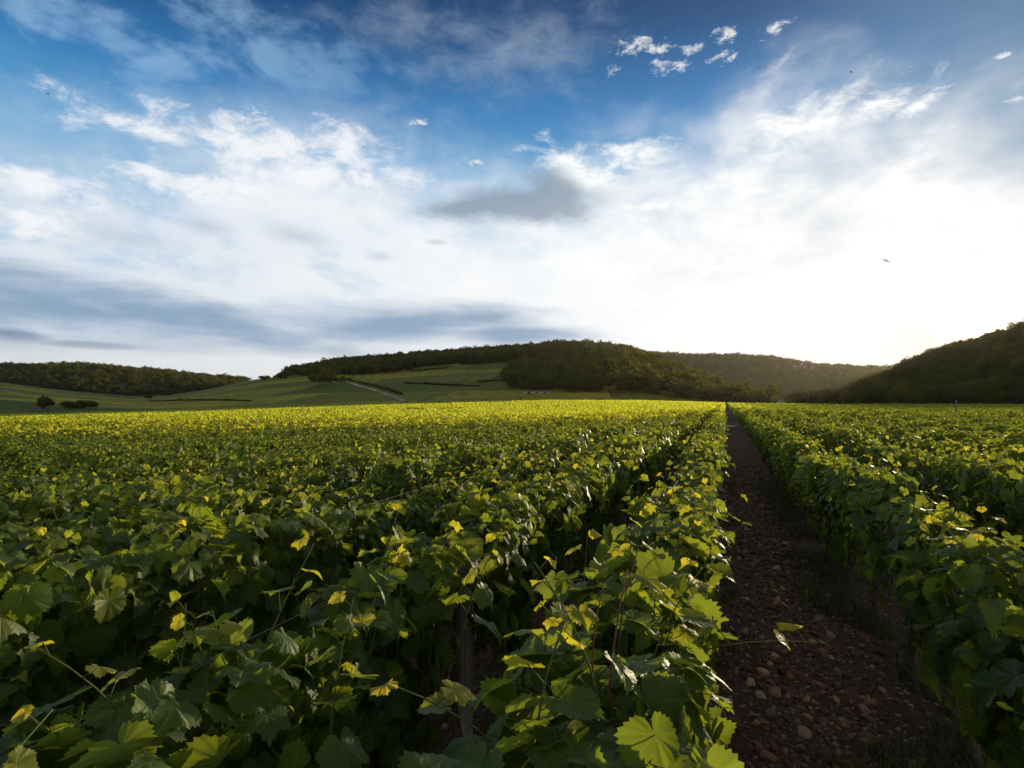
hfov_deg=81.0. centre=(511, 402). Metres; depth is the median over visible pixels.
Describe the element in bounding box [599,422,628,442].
grapevine
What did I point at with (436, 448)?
grapevine
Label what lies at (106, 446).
grapevine
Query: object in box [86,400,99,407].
tree
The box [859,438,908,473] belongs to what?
grapevine
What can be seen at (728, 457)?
grapevine
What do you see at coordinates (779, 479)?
grapevine
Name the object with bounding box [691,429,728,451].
grapevine
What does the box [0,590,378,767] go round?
grapevine
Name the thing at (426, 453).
grapevine
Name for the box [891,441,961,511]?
grapevine
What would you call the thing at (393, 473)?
grapevine
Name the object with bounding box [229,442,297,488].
grapevine
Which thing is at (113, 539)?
grapevine
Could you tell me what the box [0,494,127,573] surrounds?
grapevine
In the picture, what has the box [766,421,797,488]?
grapevine
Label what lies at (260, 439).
grapevine
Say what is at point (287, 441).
grapevine
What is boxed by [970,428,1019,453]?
grapevine
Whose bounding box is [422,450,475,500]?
grapevine
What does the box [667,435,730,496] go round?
grapevine
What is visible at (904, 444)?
grapevine
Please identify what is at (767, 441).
grapevine
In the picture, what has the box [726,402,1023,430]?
vines
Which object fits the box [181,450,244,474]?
grapevine
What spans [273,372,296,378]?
tree
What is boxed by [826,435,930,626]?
grapevine
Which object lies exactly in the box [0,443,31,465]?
grapevine
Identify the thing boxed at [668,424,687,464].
grapevine
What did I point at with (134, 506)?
grapevine
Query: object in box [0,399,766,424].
vines
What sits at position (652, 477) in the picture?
grapevine
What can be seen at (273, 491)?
grapevine
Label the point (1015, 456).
grapevine
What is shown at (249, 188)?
sky
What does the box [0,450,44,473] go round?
grapevine
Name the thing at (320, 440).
grapevine
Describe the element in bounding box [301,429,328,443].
grapevine
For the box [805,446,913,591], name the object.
grapevine
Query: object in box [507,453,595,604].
grapevine
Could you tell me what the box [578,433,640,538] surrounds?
grapevine
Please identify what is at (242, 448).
grapevine
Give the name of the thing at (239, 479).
grapevine
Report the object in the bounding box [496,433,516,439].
grapevine
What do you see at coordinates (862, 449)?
grapevine
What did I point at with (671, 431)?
grapevine
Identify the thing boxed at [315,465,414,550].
grapevine
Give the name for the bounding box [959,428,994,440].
grapevine
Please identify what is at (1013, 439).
grapevine
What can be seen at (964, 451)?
grapevine
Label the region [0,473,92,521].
grapevine
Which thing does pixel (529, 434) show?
grapevine
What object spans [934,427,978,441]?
grapevine
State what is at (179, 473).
grapevine
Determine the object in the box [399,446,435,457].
grapevine
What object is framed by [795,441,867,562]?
grapevine
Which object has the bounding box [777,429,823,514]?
grapevine
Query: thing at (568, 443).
grapevine
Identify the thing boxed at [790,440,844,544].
grapevine
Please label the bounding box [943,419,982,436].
grapevine
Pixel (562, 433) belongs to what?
grapevine
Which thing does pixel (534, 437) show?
grapevine
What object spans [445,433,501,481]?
grapevine
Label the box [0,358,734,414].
hillside
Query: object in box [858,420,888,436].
grapevine
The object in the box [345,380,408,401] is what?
path
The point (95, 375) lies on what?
forest
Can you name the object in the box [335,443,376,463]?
grapevine
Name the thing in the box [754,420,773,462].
grapevine
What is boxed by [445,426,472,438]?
grapevine
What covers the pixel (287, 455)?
grapevine
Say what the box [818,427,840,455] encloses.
grapevine
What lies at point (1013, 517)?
grapevine
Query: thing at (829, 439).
grapevine
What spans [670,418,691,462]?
grapevine
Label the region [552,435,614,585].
grapevine
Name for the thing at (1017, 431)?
grapevine
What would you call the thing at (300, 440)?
grapevine
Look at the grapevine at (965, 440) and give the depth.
11.90 m
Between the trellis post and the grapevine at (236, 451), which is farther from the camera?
the grapevine at (236, 451)
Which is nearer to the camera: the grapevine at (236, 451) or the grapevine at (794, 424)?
the grapevine at (236, 451)
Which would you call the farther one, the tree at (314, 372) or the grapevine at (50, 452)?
the tree at (314, 372)
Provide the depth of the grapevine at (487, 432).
18.78 m
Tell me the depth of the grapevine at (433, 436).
15.77 m
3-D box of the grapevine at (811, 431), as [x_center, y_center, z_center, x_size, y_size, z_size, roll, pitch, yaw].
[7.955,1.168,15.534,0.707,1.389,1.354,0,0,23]
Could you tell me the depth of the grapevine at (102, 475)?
8.54 m
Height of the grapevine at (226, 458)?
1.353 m
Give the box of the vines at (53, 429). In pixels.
[0,407,725,441]
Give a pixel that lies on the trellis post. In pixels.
(465, 660)
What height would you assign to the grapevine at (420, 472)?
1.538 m
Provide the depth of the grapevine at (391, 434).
17.98 m
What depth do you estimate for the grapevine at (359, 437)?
16.69 m
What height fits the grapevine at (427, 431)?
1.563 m
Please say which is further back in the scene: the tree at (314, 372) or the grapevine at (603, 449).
the tree at (314, 372)
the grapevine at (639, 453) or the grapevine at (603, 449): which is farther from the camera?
the grapevine at (603, 449)
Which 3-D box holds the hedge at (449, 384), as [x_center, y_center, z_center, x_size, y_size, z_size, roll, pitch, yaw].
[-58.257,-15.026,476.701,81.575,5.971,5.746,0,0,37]
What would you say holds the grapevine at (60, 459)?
on the ground at (741, 448)
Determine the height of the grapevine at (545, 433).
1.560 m
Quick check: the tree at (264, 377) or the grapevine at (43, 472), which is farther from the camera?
the tree at (264, 377)
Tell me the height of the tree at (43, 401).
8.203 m
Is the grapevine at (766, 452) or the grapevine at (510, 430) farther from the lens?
the grapevine at (510, 430)
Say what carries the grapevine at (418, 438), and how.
on the ground at (741, 448)
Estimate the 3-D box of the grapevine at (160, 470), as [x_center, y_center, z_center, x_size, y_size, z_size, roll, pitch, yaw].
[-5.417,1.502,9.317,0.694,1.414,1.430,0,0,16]
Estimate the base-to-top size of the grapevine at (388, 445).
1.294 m
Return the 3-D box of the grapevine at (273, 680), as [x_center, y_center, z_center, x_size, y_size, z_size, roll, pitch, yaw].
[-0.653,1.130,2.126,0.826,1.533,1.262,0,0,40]
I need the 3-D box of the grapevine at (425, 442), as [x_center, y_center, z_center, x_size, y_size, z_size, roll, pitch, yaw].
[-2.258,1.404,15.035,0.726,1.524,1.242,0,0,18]
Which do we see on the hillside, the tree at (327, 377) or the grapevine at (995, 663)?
the tree at (327, 377)
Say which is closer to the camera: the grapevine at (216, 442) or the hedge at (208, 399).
the grapevine at (216, 442)
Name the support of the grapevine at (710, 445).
on the ground at (741, 448)
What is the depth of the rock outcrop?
1611.78 m
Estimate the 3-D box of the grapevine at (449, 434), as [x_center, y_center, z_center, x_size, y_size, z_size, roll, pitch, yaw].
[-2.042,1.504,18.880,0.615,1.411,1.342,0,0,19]
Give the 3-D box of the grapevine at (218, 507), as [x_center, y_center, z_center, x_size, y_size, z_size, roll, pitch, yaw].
[-2.212,1.229,4.541,0.678,1.538,1.345,0,0,20]
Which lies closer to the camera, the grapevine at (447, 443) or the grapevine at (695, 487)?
the grapevine at (695, 487)
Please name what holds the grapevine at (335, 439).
on the ground at (741, 448)
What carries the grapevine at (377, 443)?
on the ground at (741, 448)
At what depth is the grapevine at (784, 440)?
11.45 m
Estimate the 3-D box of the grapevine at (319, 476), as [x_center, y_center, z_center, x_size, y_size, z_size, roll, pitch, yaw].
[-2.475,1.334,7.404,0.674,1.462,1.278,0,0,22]
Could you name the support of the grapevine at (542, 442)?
on the ground at (741, 448)
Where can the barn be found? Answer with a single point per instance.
(536, 391)
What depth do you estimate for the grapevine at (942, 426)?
16.66 m
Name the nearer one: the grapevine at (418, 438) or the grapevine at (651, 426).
the grapevine at (418, 438)
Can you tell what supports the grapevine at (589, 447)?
on the ground at (741, 448)
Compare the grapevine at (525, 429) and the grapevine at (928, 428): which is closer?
the grapevine at (928, 428)
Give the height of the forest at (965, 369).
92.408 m
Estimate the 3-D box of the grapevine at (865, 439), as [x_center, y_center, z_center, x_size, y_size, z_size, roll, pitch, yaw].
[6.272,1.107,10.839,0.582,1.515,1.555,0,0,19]
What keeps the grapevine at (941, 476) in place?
on the ground at (741, 448)
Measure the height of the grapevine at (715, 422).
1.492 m
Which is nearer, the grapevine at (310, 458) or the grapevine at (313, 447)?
the grapevine at (310, 458)
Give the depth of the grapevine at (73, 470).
11.57 m
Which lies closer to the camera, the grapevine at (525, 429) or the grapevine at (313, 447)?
the grapevine at (313, 447)
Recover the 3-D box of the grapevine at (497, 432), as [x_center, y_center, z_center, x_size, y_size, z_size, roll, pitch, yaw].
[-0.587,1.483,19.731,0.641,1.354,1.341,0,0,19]
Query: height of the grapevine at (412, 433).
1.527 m
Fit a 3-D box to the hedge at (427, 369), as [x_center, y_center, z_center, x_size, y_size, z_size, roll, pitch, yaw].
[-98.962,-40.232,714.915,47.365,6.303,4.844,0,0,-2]
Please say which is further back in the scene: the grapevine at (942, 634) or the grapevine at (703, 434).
the grapevine at (703, 434)
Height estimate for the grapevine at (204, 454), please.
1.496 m
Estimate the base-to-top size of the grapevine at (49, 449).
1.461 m
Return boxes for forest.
[0,361,251,395]
[281,339,780,402]
[645,350,892,399]
[784,321,1023,403]
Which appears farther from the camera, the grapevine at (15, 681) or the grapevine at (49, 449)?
the grapevine at (49, 449)
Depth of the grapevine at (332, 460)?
9.99 m
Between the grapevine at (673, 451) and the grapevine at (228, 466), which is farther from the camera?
the grapevine at (673, 451)
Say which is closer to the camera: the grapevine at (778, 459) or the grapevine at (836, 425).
the grapevine at (778, 459)
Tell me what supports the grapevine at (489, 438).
on the ground at (741, 448)
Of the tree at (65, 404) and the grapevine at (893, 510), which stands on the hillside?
the tree at (65, 404)
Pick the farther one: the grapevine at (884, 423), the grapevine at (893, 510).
the grapevine at (884, 423)
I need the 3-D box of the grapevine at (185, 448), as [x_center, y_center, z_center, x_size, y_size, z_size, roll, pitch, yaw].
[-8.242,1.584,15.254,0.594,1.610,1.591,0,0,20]
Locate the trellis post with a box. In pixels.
[453,564,474,739]
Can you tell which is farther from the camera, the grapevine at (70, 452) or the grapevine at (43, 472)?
the grapevine at (70, 452)
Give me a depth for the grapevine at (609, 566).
2.21 m
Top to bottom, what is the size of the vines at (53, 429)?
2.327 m
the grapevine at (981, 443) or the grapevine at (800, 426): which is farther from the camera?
the grapevine at (800, 426)
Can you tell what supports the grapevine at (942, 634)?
on the ground at (741, 448)
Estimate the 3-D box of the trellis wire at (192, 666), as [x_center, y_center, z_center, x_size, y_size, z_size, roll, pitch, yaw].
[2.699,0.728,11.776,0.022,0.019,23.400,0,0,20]
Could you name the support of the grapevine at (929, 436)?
on the ground at (741, 448)
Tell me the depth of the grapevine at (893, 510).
3.87 m
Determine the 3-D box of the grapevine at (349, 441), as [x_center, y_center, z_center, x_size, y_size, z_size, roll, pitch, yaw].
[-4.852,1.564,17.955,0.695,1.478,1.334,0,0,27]
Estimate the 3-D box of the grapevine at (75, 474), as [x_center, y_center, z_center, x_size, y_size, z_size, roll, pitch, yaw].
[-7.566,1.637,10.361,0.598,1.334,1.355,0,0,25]
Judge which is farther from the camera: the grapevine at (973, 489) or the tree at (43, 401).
the tree at (43, 401)
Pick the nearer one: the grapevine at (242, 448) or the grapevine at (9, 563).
the grapevine at (9, 563)
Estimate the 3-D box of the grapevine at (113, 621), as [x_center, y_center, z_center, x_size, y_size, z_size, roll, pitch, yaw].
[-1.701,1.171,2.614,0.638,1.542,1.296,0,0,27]
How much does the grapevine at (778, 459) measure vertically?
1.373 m
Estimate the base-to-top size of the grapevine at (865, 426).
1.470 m
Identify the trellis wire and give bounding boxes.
[0,474,577,759]
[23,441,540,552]
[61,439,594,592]
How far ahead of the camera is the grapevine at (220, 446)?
16.16 m
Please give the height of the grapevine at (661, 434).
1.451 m
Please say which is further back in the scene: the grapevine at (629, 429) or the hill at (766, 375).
the hill at (766, 375)
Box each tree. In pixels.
[35,395,54,407]
[59,401,81,408]
[75,400,89,407]
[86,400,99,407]
[258,375,269,379]
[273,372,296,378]
[308,367,336,382]
[308,371,319,381]
[322,373,345,382]
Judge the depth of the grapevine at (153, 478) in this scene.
7.46 m
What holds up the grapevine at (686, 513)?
on the ground at (741, 448)
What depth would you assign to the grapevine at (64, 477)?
9.13 m
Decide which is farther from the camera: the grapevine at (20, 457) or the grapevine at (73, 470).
the grapevine at (20, 457)
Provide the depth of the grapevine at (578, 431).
15.81 m
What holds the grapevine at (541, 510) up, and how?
on the ground at (741, 448)
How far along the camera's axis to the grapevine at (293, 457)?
10.47 m
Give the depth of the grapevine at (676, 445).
14.33 m
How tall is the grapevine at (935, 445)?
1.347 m
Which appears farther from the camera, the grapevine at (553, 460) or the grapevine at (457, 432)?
the grapevine at (457, 432)
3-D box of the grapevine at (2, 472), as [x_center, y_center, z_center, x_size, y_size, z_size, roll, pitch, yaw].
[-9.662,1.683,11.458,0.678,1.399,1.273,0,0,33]
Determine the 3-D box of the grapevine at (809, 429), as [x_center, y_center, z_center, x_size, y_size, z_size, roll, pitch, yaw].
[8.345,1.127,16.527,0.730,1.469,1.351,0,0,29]
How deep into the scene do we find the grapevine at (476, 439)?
17.89 m
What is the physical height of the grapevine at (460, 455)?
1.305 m
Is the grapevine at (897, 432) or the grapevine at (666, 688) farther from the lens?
the grapevine at (897, 432)
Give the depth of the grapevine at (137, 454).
14.45 m
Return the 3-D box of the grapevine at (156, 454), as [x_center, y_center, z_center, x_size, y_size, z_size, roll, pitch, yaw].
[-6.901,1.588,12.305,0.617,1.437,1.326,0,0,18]
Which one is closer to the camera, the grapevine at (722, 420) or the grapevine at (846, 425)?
the grapevine at (846, 425)
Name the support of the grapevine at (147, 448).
on the ground at (741, 448)
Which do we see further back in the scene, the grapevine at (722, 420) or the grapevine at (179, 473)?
the grapevine at (722, 420)
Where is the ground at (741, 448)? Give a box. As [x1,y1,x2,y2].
[67,406,1007,767]
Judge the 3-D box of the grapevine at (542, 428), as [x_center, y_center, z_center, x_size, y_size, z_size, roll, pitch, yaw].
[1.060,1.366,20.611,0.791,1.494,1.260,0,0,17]
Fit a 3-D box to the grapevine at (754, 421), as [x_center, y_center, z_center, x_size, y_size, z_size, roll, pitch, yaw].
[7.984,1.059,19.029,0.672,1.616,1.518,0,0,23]
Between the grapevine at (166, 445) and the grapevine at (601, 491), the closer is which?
the grapevine at (601, 491)
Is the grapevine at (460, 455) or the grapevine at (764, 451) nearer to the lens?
the grapevine at (460, 455)
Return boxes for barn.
[522,390,550,393]
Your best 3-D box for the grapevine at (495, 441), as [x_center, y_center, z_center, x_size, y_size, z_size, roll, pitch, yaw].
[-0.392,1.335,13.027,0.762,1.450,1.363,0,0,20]
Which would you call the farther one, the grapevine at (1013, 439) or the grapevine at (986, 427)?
the grapevine at (986, 427)
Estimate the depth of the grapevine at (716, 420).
18.25 m
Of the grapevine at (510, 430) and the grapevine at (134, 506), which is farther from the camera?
the grapevine at (510, 430)
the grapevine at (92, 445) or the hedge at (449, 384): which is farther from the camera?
the hedge at (449, 384)
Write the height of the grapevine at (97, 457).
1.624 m
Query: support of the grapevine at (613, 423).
on the ground at (741, 448)
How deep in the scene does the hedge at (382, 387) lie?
475.65 m
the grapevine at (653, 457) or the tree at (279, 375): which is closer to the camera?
the grapevine at (653, 457)
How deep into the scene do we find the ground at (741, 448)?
4.12 m
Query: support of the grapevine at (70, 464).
on the ground at (741, 448)
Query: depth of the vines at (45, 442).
22.63 m
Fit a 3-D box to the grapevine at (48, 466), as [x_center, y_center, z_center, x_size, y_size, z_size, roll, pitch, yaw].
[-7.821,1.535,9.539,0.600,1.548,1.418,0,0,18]
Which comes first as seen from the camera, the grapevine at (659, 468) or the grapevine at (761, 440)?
the grapevine at (659, 468)
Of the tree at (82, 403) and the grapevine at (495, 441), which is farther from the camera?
the tree at (82, 403)
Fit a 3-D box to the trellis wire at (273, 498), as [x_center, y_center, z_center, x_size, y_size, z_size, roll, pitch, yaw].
[0.513,0.832,12.552,0.022,0.019,23.400,0,0,20]
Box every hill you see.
[0,371,241,395]
[692,361,844,395]
[777,357,1023,403]
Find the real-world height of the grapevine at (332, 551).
1.506 m
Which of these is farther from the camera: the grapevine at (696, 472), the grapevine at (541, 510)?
the grapevine at (696, 472)
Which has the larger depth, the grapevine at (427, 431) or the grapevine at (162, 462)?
the grapevine at (427, 431)
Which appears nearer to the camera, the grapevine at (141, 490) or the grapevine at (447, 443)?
the grapevine at (141, 490)
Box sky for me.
[0,0,1023,379]
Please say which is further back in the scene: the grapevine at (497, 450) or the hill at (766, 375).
the hill at (766, 375)
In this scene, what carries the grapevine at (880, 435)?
on the ground at (741, 448)
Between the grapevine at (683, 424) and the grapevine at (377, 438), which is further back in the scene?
the grapevine at (683, 424)
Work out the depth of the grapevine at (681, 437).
15.84 m
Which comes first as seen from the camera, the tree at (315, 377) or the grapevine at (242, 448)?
the grapevine at (242, 448)
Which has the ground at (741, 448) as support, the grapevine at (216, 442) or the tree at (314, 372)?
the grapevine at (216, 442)
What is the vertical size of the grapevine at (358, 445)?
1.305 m
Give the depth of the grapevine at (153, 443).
18.13 m
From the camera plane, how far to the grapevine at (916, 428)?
15.19 m
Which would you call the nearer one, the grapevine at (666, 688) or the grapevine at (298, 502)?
the grapevine at (666, 688)
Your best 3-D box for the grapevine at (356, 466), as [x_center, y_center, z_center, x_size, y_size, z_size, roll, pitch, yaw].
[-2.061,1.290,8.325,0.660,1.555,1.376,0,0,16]
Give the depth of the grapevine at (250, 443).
17.38 m
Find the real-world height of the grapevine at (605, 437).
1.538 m
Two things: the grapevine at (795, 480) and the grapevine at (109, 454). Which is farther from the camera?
the grapevine at (109, 454)
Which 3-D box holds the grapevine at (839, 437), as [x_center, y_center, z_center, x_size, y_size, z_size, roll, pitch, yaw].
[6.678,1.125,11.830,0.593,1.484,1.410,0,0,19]
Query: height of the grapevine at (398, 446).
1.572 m
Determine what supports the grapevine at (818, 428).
on the ground at (741, 448)
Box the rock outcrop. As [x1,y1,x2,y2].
[799,361,806,369]
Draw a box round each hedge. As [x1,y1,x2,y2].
[149,398,250,401]
[346,378,402,394]
[404,382,478,386]
[409,367,447,371]
[477,379,505,382]
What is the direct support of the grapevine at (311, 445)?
on the ground at (741, 448)
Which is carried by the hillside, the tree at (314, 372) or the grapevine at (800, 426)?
the tree at (314, 372)
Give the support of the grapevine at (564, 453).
on the ground at (741, 448)
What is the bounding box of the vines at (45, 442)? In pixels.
[0,411,1023,454]
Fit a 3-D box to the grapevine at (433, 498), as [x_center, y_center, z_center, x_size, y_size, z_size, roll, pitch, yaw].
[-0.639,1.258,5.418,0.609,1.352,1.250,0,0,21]
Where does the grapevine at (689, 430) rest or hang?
on the ground at (741, 448)
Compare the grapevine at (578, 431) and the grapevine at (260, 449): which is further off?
the grapevine at (578, 431)
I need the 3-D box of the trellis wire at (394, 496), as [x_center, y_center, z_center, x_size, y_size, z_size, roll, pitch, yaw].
[1.606,0.767,12.164,0.022,0.019,23.400,0,0,20]
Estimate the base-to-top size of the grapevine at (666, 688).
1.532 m
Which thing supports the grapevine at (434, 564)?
on the ground at (741, 448)
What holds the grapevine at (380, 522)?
on the ground at (741, 448)
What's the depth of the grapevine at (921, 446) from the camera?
10.77 m
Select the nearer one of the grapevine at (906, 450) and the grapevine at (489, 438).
the grapevine at (906, 450)
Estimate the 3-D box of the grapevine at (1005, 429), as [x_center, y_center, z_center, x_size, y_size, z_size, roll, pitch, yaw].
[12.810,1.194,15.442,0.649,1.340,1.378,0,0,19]
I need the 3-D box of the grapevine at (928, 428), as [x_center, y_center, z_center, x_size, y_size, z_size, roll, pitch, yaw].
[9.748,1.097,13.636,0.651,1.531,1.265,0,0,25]
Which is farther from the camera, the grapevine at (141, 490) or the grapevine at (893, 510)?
the grapevine at (141, 490)
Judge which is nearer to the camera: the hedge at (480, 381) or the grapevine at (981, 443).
the grapevine at (981, 443)
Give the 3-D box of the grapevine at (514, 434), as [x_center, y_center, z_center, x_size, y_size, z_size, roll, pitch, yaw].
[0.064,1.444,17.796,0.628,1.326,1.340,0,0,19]
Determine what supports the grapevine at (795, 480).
on the ground at (741, 448)
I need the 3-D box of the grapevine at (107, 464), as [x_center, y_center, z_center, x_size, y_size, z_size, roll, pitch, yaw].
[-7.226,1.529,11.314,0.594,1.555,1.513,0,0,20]
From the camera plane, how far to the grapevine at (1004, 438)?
13.00 m
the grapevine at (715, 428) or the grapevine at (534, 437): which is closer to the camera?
the grapevine at (715, 428)
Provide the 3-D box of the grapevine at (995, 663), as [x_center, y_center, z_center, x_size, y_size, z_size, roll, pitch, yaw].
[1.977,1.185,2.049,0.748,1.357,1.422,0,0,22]
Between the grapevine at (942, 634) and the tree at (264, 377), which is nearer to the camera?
the grapevine at (942, 634)
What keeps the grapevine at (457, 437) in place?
on the ground at (741, 448)
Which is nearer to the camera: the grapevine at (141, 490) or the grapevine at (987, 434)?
the grapevine at (141, 490)
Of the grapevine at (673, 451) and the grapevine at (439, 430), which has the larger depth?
the grapevine at (439, 430)
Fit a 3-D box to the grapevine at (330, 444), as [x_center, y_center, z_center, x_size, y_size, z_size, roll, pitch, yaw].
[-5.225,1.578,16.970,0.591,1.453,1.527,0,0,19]
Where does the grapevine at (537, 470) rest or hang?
on the ground at (741, 448)
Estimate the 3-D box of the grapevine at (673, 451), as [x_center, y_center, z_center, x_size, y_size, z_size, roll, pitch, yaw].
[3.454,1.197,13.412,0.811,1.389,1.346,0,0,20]
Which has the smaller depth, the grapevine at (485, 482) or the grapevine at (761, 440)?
the grapevine at (485, 482)
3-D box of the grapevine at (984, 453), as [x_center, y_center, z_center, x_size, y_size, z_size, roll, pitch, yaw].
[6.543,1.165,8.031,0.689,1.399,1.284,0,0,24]
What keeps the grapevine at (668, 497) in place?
on the ground at (741, 448)
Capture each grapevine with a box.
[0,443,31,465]
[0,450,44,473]
[0,453,63,485]
[0,457,41,478]
[0,462,57,486]
[0,463,92,521]
[0,464,124,532]
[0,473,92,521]
[0,489,268,761]
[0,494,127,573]
[0,496,208,707]
[0,544,31,645]
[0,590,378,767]
[0,624,62,726]
[17,443,84,461]
[18,441,77,457]
[20,446,84,469]
[29,440,69,457]
[29,457,94,470]
[36,456,106,478]
[40,456,103,476]
[48,439,104,448]
[56,468,126,487]
[61,442,114,456]
[64,470,182,505]
[66,442,113,458]
[67,458,150,492]
[72,442,140,467]
[85,440,151,471]
[93,458,233,618]
[94,466,201,528]
[95,444,161,471]
[110,437,162,452]
[110,449,183,473]
[120,454,208,480]
[131,437,168,450]
[133,448,169,459]
[136,465,207,487]
[137,435,188,449]
[141,477,380,650]
[142,468,289,624]
[148,444,197,467]
[158,433,210,456]
[158,444,226,467]
[164,503,502,767]
[166,456,260,509]
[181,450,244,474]
[195,439,234,452]
[203,453,283,485]
[208,433,249,446]
[209,466,306,514]
[210,443,249,453]
[216,448,259,467]
[224,435,272,456]
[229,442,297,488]
[230,435,264,449]
[237,430,276,446]
[244,470,357,593]
[246,440,290,458]
[258,436,301,454]
[259,436,322,458]
[269,449,303,486]
[270,452,360,501]
[276,435,307,450]
[285,438,326,453]
[285,438,350,495]
[289,439,327,452]
[299,432,326,445]
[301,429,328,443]
[315,435,347,448]
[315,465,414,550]
[320,433,349,447]
[325,439,392,507]
[326,482,422,633]
[327,445,375,500]
[331,432,371,446]
[332,442,365,450]
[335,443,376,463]
[348,494,534,753]
[350,431,382,448]
[353,433,402,447]
[359,439,460,530]
[361,442,399,452]
[370,543,818,767]
[371,435,416,463]
[372,452,405,495]
[373,425,407,441]
[376,430,406,443]
[385,431,423,458]
[390,465,480,587]
[396,440,453,482]
[398,428,421,437]
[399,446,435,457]
[407,426,436,437]
[409,429,435,448]
[417,437,460,453]
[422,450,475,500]
[423,427,448,436]
[425,428,454,447]
[434,432,472,452]
[434,444,472,478]
[438,429,457,437]
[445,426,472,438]
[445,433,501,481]
[445,460,519,544]
[446,427,473,477]
[457,454,582,681]
[464,433,485,444]
[473,424,495,441]
[473,431,499,444]
[475,434,519,490]
[477,431,511,450]
[482,427,506,436]
[487,453,544,491]
[494,420,515,434]
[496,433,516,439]
[496,440,536,471]
[501,427,555,453]
[501,431,524,442]
[503,440,569,487]
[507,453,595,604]
[512,428,534,437]
[516,431,544,447]
[520,420,541,433]
[526,425,563,440]
[528,433,575,474]
[532,421,551,432]
[533,503,752,715]
[544,426,574,445]
[549,424,591,466]
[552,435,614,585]
[566,423,590,446]
[571,439,597,458]
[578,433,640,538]
[584,424,606,441]
[587,422,620,448]
[588,431,619,454]
[599,421,654,525]
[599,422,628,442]
[601,418,620,425]
[605,443,646,526]
[613,422,633,439]
[615,471,747,706]
[621,465,728,551]
[622,421,641,436]
[628,425,658,495]
[639,424,672,489]
[642,431,663,502]
[643,422,658,429]
[644,434,676,489]
[656,423,680,466]
[656,458,732,560]
[657,428,684,483]
[660,425,681,478]
[665,426,683,470]
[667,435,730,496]
[667,442,729,525]
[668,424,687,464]
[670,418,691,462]
[672,437,735,470]
[673,416,692,448]
[681,425,727,497]
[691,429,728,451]
[692,430,727,467]
[695,422,723,435]
[704,417,724,428]
[705,415,726,428]
[709,415,727,433]
[752,411,771,460]
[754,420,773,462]
[755,413,785,469]
[756,425,767,465]
[759,424,772,474]
[760,417,788,478]
[765,426,789,483]
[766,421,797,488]
[768,432,811,505]
[773,427,807,496]
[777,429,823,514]
[783,439,832,527]
[789,416,811,435]
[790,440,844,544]
[795,417,814,439]
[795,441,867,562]
[800,420,826,452]
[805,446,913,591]
[806,422,828,448]
[808,416,836,451]
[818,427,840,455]
[820,424,849,453]
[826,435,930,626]
[830,423,868,456]
[831,419,849,429]
[837,423,881,461]
[840,418,861,427]
[845,475,981,682]
[851,419,883,433]
[852,433,893,468]
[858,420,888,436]
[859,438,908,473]
[870,428,890,467]
[873,416,895,431]
[877,421,919,470]
[877,432,939,476]
[889,502,1023,767]
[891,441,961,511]
[893,430,928,451]
[903,423,930,437]
[908,433,943,453]
[911,425,940,441]
[919,431,1006,541]
[921,418,951,442]
[922,433,978,457]
[932,423,962,438]
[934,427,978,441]
[940,521,1023,767]
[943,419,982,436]
[947,441,992,500]
[948,432,1001,451]
[952,440,1023,573]
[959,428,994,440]
[967,439,1019,465]
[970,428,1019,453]
[974,422,1010,439]
[977,418,1016,432]
[981,463,1023,557]
[989,423,1023,434]
[989,430,1023,455]
[991,433,1016,443]
[997,433,1023,465]
[1008,424,1023,433]
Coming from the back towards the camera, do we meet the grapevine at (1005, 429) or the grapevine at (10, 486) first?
the grapevine at (1005, 429)
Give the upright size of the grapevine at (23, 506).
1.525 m
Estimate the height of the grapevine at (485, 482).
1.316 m
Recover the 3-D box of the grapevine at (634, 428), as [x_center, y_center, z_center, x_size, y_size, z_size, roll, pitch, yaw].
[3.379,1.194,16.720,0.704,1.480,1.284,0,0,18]
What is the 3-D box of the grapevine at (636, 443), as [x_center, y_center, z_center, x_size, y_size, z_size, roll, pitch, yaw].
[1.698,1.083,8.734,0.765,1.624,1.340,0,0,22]
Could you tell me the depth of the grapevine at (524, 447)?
11.24 m
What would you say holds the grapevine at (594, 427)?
on the ground at (741, 448)

